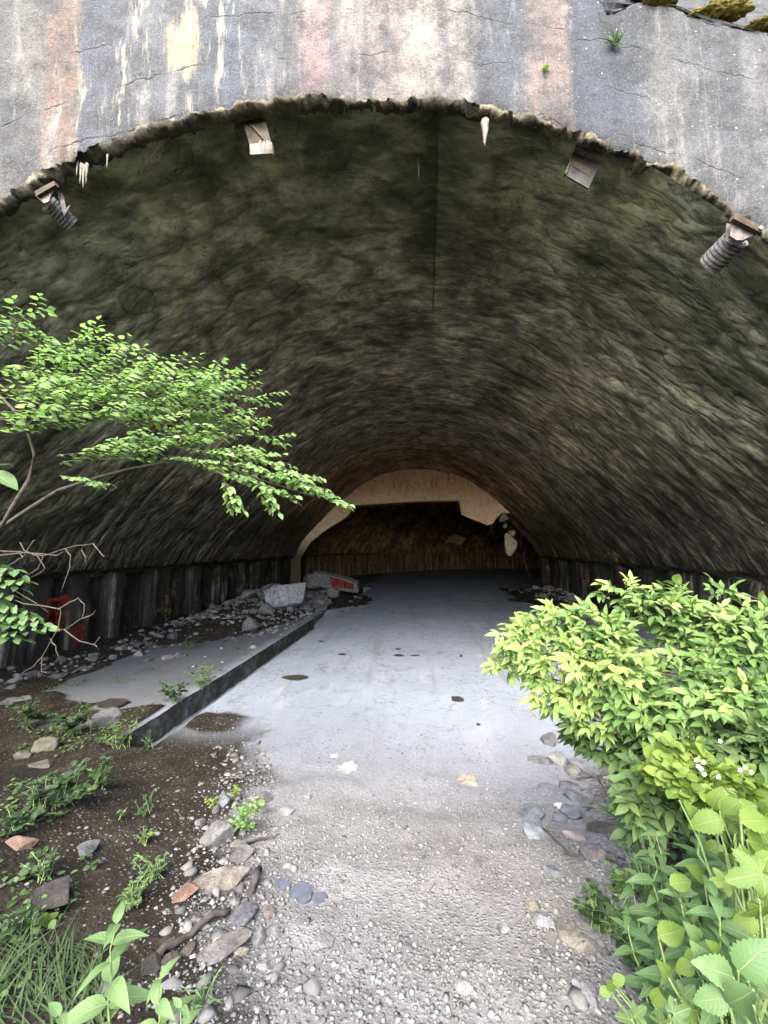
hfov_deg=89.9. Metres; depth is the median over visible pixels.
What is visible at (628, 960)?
weed
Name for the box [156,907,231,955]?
stick
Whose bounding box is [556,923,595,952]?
stone
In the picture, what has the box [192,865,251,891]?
stone
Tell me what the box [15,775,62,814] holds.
weed
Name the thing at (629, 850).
weed
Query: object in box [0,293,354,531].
leafy tree
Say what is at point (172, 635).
stone
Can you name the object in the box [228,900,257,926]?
stone
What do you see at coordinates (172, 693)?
weed
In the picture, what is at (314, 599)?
rubble stone
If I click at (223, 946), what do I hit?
stone
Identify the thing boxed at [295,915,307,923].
stone
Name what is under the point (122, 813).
weed
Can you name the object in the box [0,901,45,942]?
weed
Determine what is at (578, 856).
stone
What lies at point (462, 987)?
stone
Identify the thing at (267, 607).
rubble stone
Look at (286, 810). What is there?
stone
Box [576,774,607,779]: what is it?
root
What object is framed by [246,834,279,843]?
stick
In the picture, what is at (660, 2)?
moss
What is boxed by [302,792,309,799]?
stone
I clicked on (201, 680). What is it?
weed
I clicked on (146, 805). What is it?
weed
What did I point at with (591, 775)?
root
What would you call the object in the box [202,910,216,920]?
stone
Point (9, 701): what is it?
stone
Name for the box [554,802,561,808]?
paper scrap
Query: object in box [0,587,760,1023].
ground
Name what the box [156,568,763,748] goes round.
pavement
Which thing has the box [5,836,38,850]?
stone
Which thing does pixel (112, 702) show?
puddle
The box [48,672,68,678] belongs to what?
stone
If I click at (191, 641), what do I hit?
weed
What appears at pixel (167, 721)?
curb
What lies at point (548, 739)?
stone
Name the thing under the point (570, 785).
stone
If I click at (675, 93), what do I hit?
portal wall
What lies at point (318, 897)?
ash patch
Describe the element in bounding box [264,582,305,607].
concrete block
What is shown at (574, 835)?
stone
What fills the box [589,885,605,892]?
stone
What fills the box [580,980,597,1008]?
stone
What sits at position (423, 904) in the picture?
stone
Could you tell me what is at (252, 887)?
stick
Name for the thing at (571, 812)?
stone
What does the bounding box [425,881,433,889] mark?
stone
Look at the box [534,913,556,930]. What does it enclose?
stone
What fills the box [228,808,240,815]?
stone
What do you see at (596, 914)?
weed
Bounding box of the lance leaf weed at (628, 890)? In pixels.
[619,852,664,933]
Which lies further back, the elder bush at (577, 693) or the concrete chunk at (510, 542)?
the concrete chunk at (510, 542)
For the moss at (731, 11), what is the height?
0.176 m
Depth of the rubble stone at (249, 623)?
13.24 m
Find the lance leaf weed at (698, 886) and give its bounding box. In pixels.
[672,834,767,989]
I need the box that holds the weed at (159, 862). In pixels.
[130,852,169,882]
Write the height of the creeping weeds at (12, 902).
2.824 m
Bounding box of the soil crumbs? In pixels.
[0,711,222,1023]
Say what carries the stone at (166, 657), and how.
on the ground
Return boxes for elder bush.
[480,570,767,752]
[555,704,767,860]
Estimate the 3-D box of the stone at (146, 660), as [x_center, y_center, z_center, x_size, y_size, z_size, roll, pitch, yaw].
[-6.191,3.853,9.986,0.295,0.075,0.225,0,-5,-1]
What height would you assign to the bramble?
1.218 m
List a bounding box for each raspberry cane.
[663,797,767,978]
[683,786,767,1023]
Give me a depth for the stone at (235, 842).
3.22 m
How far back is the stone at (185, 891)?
2.54 m
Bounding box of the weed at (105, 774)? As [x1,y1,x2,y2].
[88,755,117,788]
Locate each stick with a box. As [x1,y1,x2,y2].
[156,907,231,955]
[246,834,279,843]
[247,865,262,894]
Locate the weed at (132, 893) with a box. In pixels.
[114,866,154,911]
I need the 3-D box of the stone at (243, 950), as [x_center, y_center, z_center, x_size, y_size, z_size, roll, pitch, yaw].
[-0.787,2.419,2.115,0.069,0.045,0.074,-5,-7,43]
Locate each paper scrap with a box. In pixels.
[338,761,356,773]
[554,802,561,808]
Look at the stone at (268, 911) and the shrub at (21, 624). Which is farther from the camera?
the shrub at (21, 624)
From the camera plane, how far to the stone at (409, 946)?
2.16 m
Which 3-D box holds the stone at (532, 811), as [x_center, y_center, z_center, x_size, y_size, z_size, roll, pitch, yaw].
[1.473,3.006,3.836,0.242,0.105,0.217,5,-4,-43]
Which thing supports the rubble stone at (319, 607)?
on the ground
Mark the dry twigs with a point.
(602, 797)
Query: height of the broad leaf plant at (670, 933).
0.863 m
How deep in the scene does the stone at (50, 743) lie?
5.47 m
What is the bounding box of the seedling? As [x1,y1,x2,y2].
[599,973,639,1023]
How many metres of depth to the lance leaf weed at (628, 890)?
1.84 m
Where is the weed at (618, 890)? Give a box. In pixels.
[606,883,623,893]
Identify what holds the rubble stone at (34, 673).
on the ground
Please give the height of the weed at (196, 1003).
0.122 m
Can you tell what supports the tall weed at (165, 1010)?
on the ground
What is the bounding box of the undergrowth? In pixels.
[669,748,767,1023]
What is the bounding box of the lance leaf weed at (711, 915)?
[665,874,767,1023]
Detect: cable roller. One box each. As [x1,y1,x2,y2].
[34,181,77,230]
[700,213,764,272]
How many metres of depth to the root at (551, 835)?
3.24 m
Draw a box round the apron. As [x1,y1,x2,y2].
[55,587,362,744]
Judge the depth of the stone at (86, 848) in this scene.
2.94 m
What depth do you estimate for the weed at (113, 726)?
5.53 m
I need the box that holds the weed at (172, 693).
[156,680,189,703]
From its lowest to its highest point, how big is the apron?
0.596 m
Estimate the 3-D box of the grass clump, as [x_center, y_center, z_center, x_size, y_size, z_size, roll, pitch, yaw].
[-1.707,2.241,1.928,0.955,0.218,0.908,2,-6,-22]
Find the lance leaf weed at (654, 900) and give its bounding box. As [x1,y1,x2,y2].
[621,822,688,964]
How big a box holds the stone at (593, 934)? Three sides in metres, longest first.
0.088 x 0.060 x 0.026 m
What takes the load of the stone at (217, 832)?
on the ground
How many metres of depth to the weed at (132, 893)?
2.42 m
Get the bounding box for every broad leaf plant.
[615,978,696,1023]
[648,910,767,1023]
[682,921,767,1023]
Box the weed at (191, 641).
[182,636,202,650]
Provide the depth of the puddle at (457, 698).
7.46 m
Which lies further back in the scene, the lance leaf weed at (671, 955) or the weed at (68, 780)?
the weed at (68, 780)
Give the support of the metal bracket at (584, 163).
attached to the tunnel
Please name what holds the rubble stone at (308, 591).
on the ground
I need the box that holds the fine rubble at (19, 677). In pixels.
[0,587,600,689]
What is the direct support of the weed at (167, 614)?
on the ground
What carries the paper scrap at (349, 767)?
on the ground
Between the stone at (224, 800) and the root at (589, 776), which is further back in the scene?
the root at (589, 776)
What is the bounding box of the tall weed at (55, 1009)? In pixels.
[48,1002,67,1023]
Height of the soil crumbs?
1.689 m
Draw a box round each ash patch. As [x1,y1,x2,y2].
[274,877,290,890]
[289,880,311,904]
[312,891,326,903]
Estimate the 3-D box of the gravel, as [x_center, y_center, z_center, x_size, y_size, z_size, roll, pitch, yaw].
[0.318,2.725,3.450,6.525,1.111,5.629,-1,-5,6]
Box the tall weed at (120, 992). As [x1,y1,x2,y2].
[67,901,150,1023]
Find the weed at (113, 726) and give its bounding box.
[93,717,138,749]
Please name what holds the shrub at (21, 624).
on the ground
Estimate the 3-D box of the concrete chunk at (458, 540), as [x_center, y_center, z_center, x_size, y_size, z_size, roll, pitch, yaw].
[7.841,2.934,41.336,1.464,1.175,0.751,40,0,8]
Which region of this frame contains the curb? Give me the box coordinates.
[112,588,362,746]
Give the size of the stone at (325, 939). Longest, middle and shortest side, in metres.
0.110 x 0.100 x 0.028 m
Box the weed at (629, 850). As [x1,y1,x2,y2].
[609,839,669,893]
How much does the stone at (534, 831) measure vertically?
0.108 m
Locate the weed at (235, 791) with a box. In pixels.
[229,785,239,799]
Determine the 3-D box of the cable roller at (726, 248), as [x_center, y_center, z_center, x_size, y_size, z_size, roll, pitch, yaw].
[4.200,-3.244,4.697,0.396,0.410,0.595,-1,-5,6]
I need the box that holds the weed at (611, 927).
[584,885,645,940]
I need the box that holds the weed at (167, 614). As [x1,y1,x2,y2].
[157,607,171,621]
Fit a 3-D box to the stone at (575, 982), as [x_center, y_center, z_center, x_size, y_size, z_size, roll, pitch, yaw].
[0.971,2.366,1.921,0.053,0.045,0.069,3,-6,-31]
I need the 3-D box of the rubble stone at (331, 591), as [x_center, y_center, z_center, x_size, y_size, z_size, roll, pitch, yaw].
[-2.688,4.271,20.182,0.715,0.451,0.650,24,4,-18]
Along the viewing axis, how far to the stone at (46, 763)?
4.82 m
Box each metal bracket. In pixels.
[234,118,273,157]
[563,145,602,189]
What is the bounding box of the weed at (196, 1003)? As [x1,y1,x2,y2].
[179,966,222,1017]
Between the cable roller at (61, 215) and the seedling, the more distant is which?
the cable roller at (61, 215)
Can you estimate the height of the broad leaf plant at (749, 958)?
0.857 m
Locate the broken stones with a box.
[94,740,691,1023]
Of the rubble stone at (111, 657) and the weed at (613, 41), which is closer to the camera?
the weed at (613, 41)
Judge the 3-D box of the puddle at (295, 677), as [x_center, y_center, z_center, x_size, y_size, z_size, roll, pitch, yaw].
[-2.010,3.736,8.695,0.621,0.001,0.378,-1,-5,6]
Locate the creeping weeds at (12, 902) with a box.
[0,666,171,996]
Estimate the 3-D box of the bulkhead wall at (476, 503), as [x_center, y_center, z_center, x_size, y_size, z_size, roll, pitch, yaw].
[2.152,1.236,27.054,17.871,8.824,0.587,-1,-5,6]
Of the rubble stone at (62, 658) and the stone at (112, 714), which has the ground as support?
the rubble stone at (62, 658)
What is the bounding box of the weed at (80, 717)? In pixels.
[47,700,95,737]
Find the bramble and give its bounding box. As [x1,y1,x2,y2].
[632,730,767,854]
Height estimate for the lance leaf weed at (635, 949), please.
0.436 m
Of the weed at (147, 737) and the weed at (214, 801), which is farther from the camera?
the weed at (147, 737)
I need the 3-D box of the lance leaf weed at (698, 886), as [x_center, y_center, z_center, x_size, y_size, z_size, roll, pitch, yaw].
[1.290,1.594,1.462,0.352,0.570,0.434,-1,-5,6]
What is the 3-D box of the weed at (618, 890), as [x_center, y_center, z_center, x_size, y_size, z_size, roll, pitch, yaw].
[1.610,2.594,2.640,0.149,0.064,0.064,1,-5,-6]
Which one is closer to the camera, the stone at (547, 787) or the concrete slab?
the stone at (547, 787)
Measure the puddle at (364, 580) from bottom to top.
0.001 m
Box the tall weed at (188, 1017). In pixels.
[171,997,201,1023]
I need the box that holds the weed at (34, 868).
[16,845,58,883]
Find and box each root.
[543,828,571,856]
[569,762,607,778]
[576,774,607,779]
[605,855,624,867]
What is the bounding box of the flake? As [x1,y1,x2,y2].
[457,773,477,786]
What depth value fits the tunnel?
8.23 m
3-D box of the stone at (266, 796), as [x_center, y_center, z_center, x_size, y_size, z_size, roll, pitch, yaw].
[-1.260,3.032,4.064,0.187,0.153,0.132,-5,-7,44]
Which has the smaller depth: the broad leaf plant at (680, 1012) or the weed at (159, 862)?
the broad leaf plant at (680, 1012)
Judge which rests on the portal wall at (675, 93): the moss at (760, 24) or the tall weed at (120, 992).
the moss at (760, 24)
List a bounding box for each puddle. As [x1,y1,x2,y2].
[96,698,129,707]
[281,675,307,679]
[358,579,387,581]
[451,696,463,701]
[506,598,523,601]
[521,584,539,586]
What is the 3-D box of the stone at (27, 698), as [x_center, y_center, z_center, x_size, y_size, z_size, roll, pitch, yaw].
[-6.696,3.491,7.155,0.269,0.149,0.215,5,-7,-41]
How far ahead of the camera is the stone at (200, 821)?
3.53 m
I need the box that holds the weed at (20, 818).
[0,804,37,834]
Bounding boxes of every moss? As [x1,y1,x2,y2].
[642,0,677,5]
[687,0,755,22]
[741,15,767,32]
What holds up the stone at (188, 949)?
on the ground
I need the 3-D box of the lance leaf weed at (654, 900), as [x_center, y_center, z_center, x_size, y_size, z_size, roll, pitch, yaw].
[1.223,1.714,1.721,0.308,0.514,0.247,5,-7,-42]
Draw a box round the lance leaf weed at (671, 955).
[634,888,741,1023]
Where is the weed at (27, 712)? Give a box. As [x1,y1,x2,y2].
[5,697,48,730]
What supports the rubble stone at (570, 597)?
on the ground
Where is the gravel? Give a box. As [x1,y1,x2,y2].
[117,718,694,1023]
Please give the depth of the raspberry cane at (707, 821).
1.37 m
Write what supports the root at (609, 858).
on the ground
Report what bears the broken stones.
on the ground
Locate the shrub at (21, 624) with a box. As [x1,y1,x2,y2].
[0,540,105,674]
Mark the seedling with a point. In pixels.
(617, 982)
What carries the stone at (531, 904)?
on the ground
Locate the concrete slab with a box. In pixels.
[303,570,359,591]
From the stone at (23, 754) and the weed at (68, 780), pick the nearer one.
the weed at (68, 780)
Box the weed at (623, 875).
[604,860,635,887]
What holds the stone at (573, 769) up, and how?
on the ground
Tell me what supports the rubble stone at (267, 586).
on the ground
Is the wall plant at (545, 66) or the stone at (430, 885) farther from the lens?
the wall plant at (545, 66)
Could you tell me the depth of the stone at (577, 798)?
4.14 m
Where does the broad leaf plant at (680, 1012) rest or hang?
on the ground
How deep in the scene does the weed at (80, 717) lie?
5.97 m
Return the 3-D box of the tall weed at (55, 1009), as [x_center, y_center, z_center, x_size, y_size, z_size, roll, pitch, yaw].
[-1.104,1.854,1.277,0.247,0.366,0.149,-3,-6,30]
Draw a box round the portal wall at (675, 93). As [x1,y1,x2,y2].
[0,0,767,243]
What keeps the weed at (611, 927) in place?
on the ground
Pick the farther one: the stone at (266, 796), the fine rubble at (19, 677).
the fine rubble at (19, 677)
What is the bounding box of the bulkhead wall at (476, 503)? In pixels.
[290,469,549,587]
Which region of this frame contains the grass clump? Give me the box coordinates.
[0,897,143,1023]
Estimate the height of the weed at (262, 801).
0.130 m
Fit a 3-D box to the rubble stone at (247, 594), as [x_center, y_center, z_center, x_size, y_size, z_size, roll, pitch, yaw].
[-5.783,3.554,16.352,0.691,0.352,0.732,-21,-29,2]
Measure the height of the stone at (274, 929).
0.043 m
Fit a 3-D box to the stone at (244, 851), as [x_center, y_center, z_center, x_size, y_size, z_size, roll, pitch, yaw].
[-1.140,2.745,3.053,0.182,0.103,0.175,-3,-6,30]
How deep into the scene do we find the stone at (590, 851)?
3.06 m
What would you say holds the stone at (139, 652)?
on the ground
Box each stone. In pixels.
[0,697,18,704]
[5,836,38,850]
[13,750,31,759]
[14,695,33,702]
[21,670,38,676]
[27,874,70,911]
[28,758,52,767]
[31,736,60,751]
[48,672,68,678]
[58,656,66,661]
[77,839,100,855]
[88,656,98,661]
[91,707,124,722]
[108,655,116,659]
[134,649,144,656]
[141,658,152,661]
[141,952,161,975]
[145,642,156,647]
[155,632,163,637]
[161,654,174,660]
[161,951,180,968]
[167,632,177,638]
[171,881,199,902]
[180,940,194,956]
[191,846,197,853]
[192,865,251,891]
[194,818,205,825]
[196,928,251,965]
[199,820,234,846]
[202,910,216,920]
[215,793,232,807]
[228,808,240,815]
[228,842,254,861]
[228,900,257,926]
[230,839,246,846]
[233,945,249,955]
[241,590,255,599]
[242,617,257,630]
[251,924,265,946]
[256,961,269,970]
[257,791,272,802]
[259,602,273,613]
[260,584,274,589]
[262,905,276,919]
[269,923,280,938]
[277,805,294,815]
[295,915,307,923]
[300,601,309,608]
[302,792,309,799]
[305,588,317,593]
[312,596,320,602]
[314,605,326,610]
[316,931,334,948]
[325,587,338,597]
[404,941,417,951]
[419,901,427,907]
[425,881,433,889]
[454,978,473,995]
[473,857,485,867]
[497,922,511,933]
[521,803,544,820]
[523,822,547,839]
[524,898,539,910]
[527,755,552,764]
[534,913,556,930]
[537,783,562,792]
[540,732,555,746]
[543,865,566,876]
[547,751,568,767]
[552,815,566,822]
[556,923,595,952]
[559,781,581,791]
[559,804,583,819]
[561,830,584,840]
[562,788,601,809]
[564,763,580,776]
[564,850,584,860]
[567,595,574,599]
[572,976,580,988]
[580,843,606,861]
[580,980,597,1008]
[586,821,627,834]
[587,931,602,938]
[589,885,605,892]
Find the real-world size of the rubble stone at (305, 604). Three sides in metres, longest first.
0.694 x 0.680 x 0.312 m
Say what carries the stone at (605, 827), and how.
on the ground
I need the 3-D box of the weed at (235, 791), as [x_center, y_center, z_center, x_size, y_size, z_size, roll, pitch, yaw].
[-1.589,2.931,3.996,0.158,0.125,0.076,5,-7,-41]
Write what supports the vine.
on the ground
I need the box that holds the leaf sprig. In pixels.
[0,463,17,489]
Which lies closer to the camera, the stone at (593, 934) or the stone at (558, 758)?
the stone at (593, 934)
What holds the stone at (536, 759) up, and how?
on the ground
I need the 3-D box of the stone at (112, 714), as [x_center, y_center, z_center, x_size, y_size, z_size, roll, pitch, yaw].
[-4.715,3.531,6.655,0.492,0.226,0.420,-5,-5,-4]
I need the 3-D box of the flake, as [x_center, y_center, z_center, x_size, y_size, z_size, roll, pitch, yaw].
[1.009,3.265,4.660,0.255,0.027,0.337,-1,-5,6]
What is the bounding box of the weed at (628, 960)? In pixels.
[614,929,656,967]
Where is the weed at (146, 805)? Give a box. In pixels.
[134,788,156,816]
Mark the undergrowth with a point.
(684, 838)
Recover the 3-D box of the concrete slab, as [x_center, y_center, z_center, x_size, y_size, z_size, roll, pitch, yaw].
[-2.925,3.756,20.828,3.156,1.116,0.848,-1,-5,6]
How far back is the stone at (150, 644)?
11.36 m
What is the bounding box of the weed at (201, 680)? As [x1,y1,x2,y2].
[183,663,221,688]
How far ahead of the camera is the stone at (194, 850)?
3.08 m
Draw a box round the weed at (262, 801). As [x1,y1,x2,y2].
[243,796,264,814]
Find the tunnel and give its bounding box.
[0,104,767,668]
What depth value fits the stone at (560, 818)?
3.74 m
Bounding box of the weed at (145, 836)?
[132,825,156,845]
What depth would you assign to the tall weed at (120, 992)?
1.48 m
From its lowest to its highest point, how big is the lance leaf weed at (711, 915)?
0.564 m
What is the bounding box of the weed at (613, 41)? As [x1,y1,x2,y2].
[577,0,626,50]
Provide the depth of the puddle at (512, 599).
21.27 m
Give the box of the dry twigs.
[581,769,619,821]
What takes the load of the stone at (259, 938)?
on the ground
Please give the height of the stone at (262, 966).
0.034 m
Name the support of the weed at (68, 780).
on the ground
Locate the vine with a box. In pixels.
[709,843,767,1016]
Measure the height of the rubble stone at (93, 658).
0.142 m
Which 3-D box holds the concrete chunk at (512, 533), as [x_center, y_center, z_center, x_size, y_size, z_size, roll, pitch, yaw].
[8.734,1.466,26.182,0.448,0.450,0.321,-2,-6,21]
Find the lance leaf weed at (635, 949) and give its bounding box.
[608,903,690,1023]
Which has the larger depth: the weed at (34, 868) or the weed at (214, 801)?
the weed at (214, 801)
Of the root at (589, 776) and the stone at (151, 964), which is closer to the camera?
the stone at (151, 964)
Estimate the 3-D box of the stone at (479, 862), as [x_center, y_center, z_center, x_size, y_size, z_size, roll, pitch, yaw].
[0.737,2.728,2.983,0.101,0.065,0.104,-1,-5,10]
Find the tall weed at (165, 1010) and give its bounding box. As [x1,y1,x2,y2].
[140,956,197,1023]
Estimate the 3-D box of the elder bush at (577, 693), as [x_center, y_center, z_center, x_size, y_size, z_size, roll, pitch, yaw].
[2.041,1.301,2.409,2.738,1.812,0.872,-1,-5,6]
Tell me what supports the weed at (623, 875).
on the ground
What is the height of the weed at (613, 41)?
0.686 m
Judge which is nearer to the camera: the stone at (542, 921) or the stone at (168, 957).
the stone at (168, 957)
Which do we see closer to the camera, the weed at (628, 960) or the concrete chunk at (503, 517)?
the weed at (628, 960)
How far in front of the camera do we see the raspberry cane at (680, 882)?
1.41 m
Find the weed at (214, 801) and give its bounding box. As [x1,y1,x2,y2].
[204,796,217,807]
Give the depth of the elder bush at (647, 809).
2.04 m
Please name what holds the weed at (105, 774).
on the ground
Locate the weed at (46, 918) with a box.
[39,912,57,926]
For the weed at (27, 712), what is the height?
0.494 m
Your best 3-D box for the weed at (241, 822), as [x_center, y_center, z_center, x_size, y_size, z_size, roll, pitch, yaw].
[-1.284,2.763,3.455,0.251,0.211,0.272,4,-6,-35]
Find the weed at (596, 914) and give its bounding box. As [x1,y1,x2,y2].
[572,878,618,932]
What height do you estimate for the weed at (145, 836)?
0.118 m
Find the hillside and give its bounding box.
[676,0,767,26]
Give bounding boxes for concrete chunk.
[451,534,465,544]
[499,512,507,521]
[504,533,516,555]
[509,530,515,536]
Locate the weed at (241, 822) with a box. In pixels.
[226,803,255,830]
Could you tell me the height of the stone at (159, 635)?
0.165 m
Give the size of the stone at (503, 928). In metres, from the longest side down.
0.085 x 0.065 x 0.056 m
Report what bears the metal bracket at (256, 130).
attached to the portal wall at (675, 93)
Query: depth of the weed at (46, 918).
2.24 m
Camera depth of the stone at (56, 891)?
2.37 m
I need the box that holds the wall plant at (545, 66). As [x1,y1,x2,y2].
[542,63,549,74]
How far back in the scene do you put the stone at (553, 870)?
2.84 m
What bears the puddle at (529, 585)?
on the pavement
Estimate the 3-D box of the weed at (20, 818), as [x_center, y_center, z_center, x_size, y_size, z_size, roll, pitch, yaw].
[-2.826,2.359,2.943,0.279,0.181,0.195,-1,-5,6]
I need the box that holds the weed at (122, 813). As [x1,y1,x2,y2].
[117,808,126,819]
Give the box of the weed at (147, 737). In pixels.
[139,729,152,750]
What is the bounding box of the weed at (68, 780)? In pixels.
[36,757,100,809]
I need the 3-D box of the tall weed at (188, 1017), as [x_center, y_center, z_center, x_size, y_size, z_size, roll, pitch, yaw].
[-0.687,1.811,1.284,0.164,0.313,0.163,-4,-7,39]
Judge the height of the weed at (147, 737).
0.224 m

